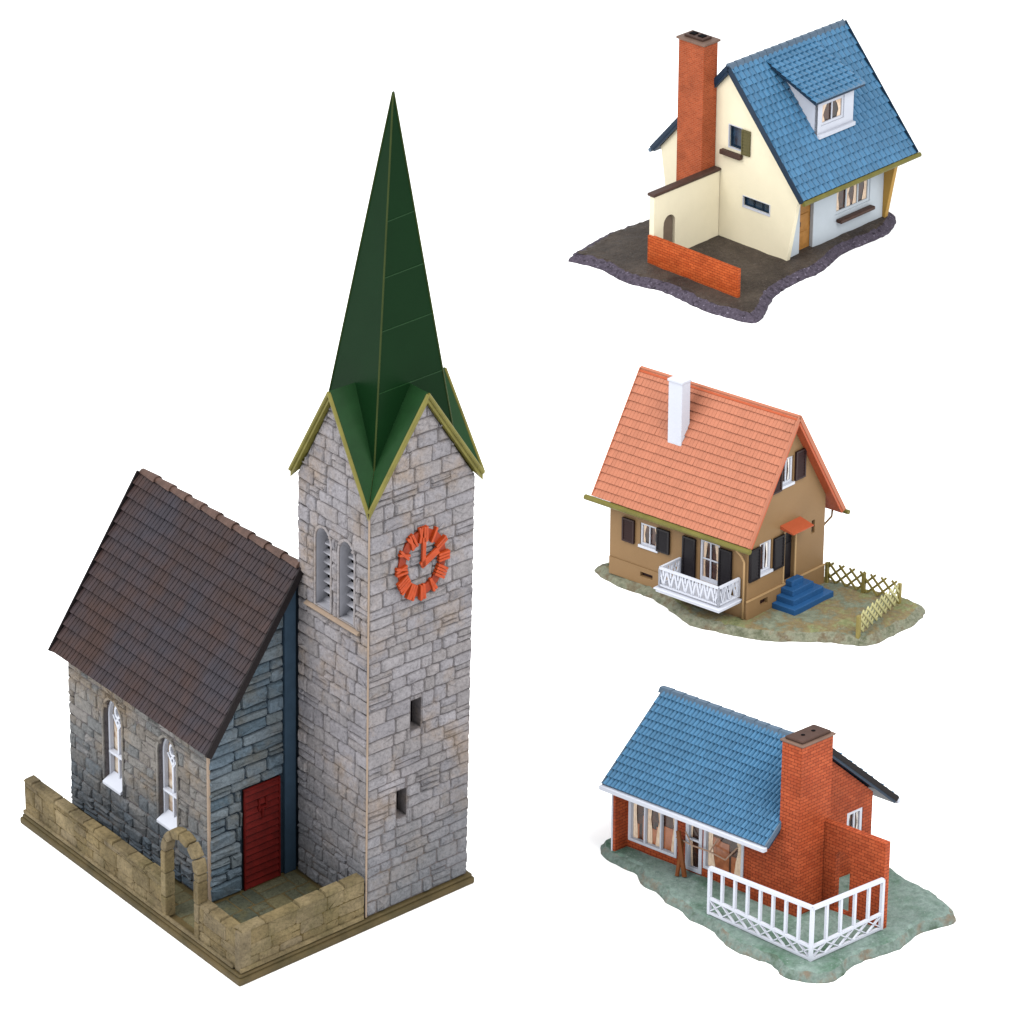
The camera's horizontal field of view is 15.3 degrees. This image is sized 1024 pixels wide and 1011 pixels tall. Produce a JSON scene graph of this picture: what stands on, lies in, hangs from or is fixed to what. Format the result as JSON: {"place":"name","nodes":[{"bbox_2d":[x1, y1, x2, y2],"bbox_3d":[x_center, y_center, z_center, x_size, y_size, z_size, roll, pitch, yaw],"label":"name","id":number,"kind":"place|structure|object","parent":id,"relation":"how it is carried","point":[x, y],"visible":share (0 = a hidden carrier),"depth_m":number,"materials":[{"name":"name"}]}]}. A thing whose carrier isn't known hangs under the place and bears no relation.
{"place":"outdoors","nodes":[
{"label":"outdoors","id":0,"kind":"place"},
{"bbox_2d":[0,0,1023,1010],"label":"ground","id":1,"kind":"structure","parent":0,"point":[183,192],"depth_m":22.35,"materials":[{"name":"white"}]},
{"bbox_2d":[20,803,473,985],"bbox_3d":[-1.242,1.582,17.627,1.411,0.059,1.808,-20,32,-36],"label":"base plate","id":2,"kind":"object","parent":1,"relation":"on","point":[242,905],"visible":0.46,"depth_m":17.14,"materials":[{"name":"beige stone"}]},
{"bbox_2d":[23,775,363,973],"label":"yard wall","id":3,"kind":"structure","parent":2,"relation":"on","point":[295,924],"depth_m":16.88,"materials":[{"name":"stone"}]},
{"bbox_2d":[48,91,484,917],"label":"church","id":4,"kind":"structure","parent":2,"relation":"on","point":[248,709],"depth_m":16.86,"materials":[{"name":"stone"}]},
{"bbox_2d":[101,697,124,795],"bbox_3d":[-1.817,1.086,17.478,0.082,0.474,0.183,-20,32,-36],"label":"window","id":5,"kind":"structure","parent":4,"relation":"in","point":[115,780],"depth_m":17.52,"materials":[{"name":"white plastic"}]},
{"bbox_2d":[156,734,179,829],"bbox_3d":[-1.538,1.239,17.160,0.082,0.474,0.183,-20,32,-36],"label":"window","id":6,"kind":"structure","parent":4,"relation":"in","point":[168,819],"depth_m":17.21,"materials":[{"name":"white plastic"}]},
{"bbox_2d":[242,775,280,890],"bbox_3d":[-1.130,1.478,17.184,0.214,0.521,0.031,-20,32,-36],"label":"door","id":7,"kind":"structure","parent":4,"relation":"in","point":[261,802],"depth_m":17.18,"materials":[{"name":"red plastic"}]},
{"bbox_2d":[314,525,331,613],"bbox_3d":[-0.793,0.260,16.588,0.098,0.408,0.138,-20,32,-36],"label":"belfry window","id":8,"kind":"structure","parent":4,"relation":"in","point":[328,551],"depth_m":16.60,"materials":[{"name":"stone"}]},
{"bbox_2d":[337,538,355,627],"bbox_3d":[-0.686,0.318,16.466,0.098,0.408,0.138,-20,32,-36],"label":"belfry window","id":9,"kind":"structure","parent":4,"relation":"in","point":[352,574],"depth_m":16.48,"materials":[{"name":"stone"}]},
{"bbox_2d":[396,791,397,809],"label":"slit window","id":10,"kind":"structure","parent":4,"relation":"in","point":[396,791],"depth_m":17.00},
{"bbox_2d":[410,701,411,721],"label":"slit window","id":11,"kind":"structure","parent":4,"relation":"in","point":[411,701],"depth_m":16.86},
{"bbox_2d":[568,204,895,323],"bbox_3d":[1.558,-1.693,24.474,1.626,0.050,2.116,21,33,37],"label":"base plate","id":12,"kind":"object","parent":1,"relation":"on","point":[622,255],"visible":0.51,"depth_m":24.09,"materials":[{"name":"brown soil"}]},
{"bbox_2d":[647,166,720,247],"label":"garden wall","id":13,"kind":"structure","parent":12,"relation":"on","point":[684,212],"depth_m":24.21,"materials":[{"name":"beige paint"}]},
{"bbox_2d":[647,235,740,297],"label":"brick wall","id":14,"kind":"structure","parent":12,"relation":"on","point":[700,268],"depth_m":23.79,"materials":[{"name":"brick"}]},
{"bbox_2d":[648,19,921,260],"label":"house","id":15,"kind":"structure","parent":12,"relation":"on","point":[783,136],"depth_m":24.19,"materials":[{"name":"white plastic"}]},
{"bbox_2d":[730,125,740,148],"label":"window","id":16,"kind":"structure","parent":15,"relation":"in","point":[735,131],"depth_m":24.17,"materials":[{"name":"blue glass"}]},
{"bbox_2d":[745,197,768,212],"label":"window","id":17,"kind":"structure","parent":15,"relation":"in","point":[750,202],"depth_m":24.21,"materials":[{"name":"blue glass"}]},
{"bbox_2d":[799,204,809,249],"bbox_3d":[1.854,-1.839,24.214,0.040,0.460,0.139,21,33,37],"label":"door","id":18,"kind":"structure","parent":15,"relation":"in","point":[804,211],"depth_m":24.25,"materials":[{"name":"orange wood"}]},
{"bbox_2d":[835,179,869,214],"bbox_3d":[2.185,-2.041,24.497,0.018,0.262,0.366,21,33,37],"label":"window","id":19,"kind":"structure","parent":15,"relation":"in","point":[848,198],"depth_m":24.53,"materials":[{"name":"white plastic"}]},
{"bbox_2d":[594,562,924,645],"bbox_3d":[1.247,0.470,19.961,1.720,0.048,0.866,16,30,30],"label":"base plate","id":20,"kind":"object","parent":1,"relation":"on","point":[832,619],"visible":0.53,"depth_m":19.68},
{"bbox_2d":[583,366,849,619],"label":"house","id":21,"kind":"structure","parent":20,"relation":"on","point":[720,501],"depth_m":19.68,"materials":[{"name":"brown plastic"}]},
{"bbox_2d":[638,523,657,552],"bbox_3d":[0.720,0.164,19.907,0.129,0.141,0.032,19,32,34],"label":"window","id":22,"kind":"structure","parent":21,"relation":"in","point":[648,533],"depth_m":19.92,"materials":[{"name":"white plastic"}]},
{"bbox_2d":[700,540,719,580],"bbox_3d":[1.031,0.302,19.704,0.126,0.265,0.018,19,32,34],"label":"balcony door","id":23,"kind":"structure","parent":21,"relation":"in","point":[709,551],"depth_m":19.70,"materials":[{"name":"white plastic"}]},
{"bbox_2d":[702,576,717,584],"bbox_3d":[1.027,0.396,19.744,0.100,0.039,0.005,19,32,34],"label":"door panel","id":24,"kind":"structure","parent":21,"relation":"in","point":[712,581],"depth_m":19.74,"materials":[{"name":"white plastic"}]},
{"bbox_2d":[760,539,772,576],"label":"window","id":25,"kind":"structure","parent":21,"relation":"in","point":[765,547],"depth_m":19.64,"materials":[{"name":"white plastic"}]},
{"bbox_2d":[784,533,791,579],"bbox_3d":[1.421,0.254,19.775,0.012,0.291,0.084,23,34,39],"label":"door","id":26,"kind":"structure","parent":21,"relation":"in","point":[788,536],"depth_m":19.79,"materials":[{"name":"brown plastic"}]},
{"bbox_2d":[782,456,794,489],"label":"window","id":27,"kind":"structure","parent":21,"relation":"in","point":[787,469],"depth_m":19.55,"materials":[{"name":"white plastic"}]},
{"bbox_2d":[772,574,833,615],"bbox_3d":[1.516,0.451,19.819,0.143,0.137,0.328,23,34,39],"label":"doorstep","id":28,"kind":"object","parent":20,"relation":"on","point":[798,594],"visible":1,"depth_m":19.78,"materials":[{"name":"blue plastic"}]},
{"bbox_2d":[824,561,901,638],"bbox_3d":[1.715,0.484,19.759,0.464,0.139,0.458,16,30,31],"label":"lattice fence","id":29,"kind":"object","parent":20,"relation":"on","point":[862,586],"visible":1,"depth_m":19.83,"materials":[{"name":"beige wood"}]},
{"bbox_2d":[600,838,955,983],"bbox_3d":[1.187,1.714,17.367,1.014,0.047,1.533,-19,32,-35],"label":"base plate","id":30,"kind":"object","parent":1,"relation":"on","point":[913,910],"visible":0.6,"depth_m":17.05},
{"bbox_2d":[675,831,686,876],"bbox_3d":[0.772,1.587,17.342,0.055,0.210,0.086,1,26,3],"label":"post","id":31,"kind":"object","parent":30,"relation":"on","point":[681,860],"visible":1,"depth_m":17.34,"materials":[{"name":"brown wood"}]},
{"bbox_2d":[599,685,900,916],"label":"house","id":32,"kind":"structure","parent":30,"relation":"on","point":[768,800],"depth_m":17.16,"materials":[{"name":"red brick"}]},
{"bbox_2d":[628,801,677,857],"bbox_3d":[0.653,1.407,17.433,0.279,0.375,0.027,19,31,34],"label":"picture window","id":33,"kind":"structure","parent":32,"relation":"in","point":[649,828],"depth_m":17.48,"materials":[{"name":"white plastic"}]},
{"bbox_2d":[685,823,702,873],"bbox_3d":[0.836,1.484,17.312,0.096,0.410,0.025,19,31,34],"label":"glazed door","id":34,"kind":"structure","parent":32,"relation":"in","point":[693,855],"depth_m":17.35,"materials":[{"name":"white plastic"}]},
{"bbox_2d":[676,831,737,859],"bbox_3d":[0.884,1.530,17.255,0.344,0.107,0.007,19,31,34],"label":"trellis","id":35,"kind":"object","parent":32,"relation":"attached to","point":[691,844],"visible":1,"depth_m":17.25,"materials":[{"name":"wood"}]},
{"bbox_2d":[703,830,743,877],"bbox_3d":[0.965,1.510,17.211,0.226,0.370,0.025,19,31,34],"label":"window","id":36,"kind":"structure","parent":32,"relation":"in","point":[724,847],"depth_m":17.26,"materials":[{"name":"white plastic"}]},
{"bbox_2d":[847,807,861,829],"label":"window","id":37,"kind":"structure","parent":32,"relation":"in","point":[854,818],"depth_m":17.29,"materials":[{"name":"white plastic"}]},
{"bbox_2d":[707,866,884,961],"bbox_3d":[1.236,1.799,16.811,0.790,0.281,0.329,4,26,9],"label":"fence","id":38,"kind":"object","parent":30,"relation":"on","point":[811,945],"visible":1,"depth_m":16.80,"materials":[{"name":"white plastic"}]},
{"bbox_2d":[822,819,890,928],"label":"garden wall","id":39,"kind":"structure","parent":30,"relation":"on","point":[868,854],"depth_m":16.92,"materials":[{"name":"red brick"}]}
]}

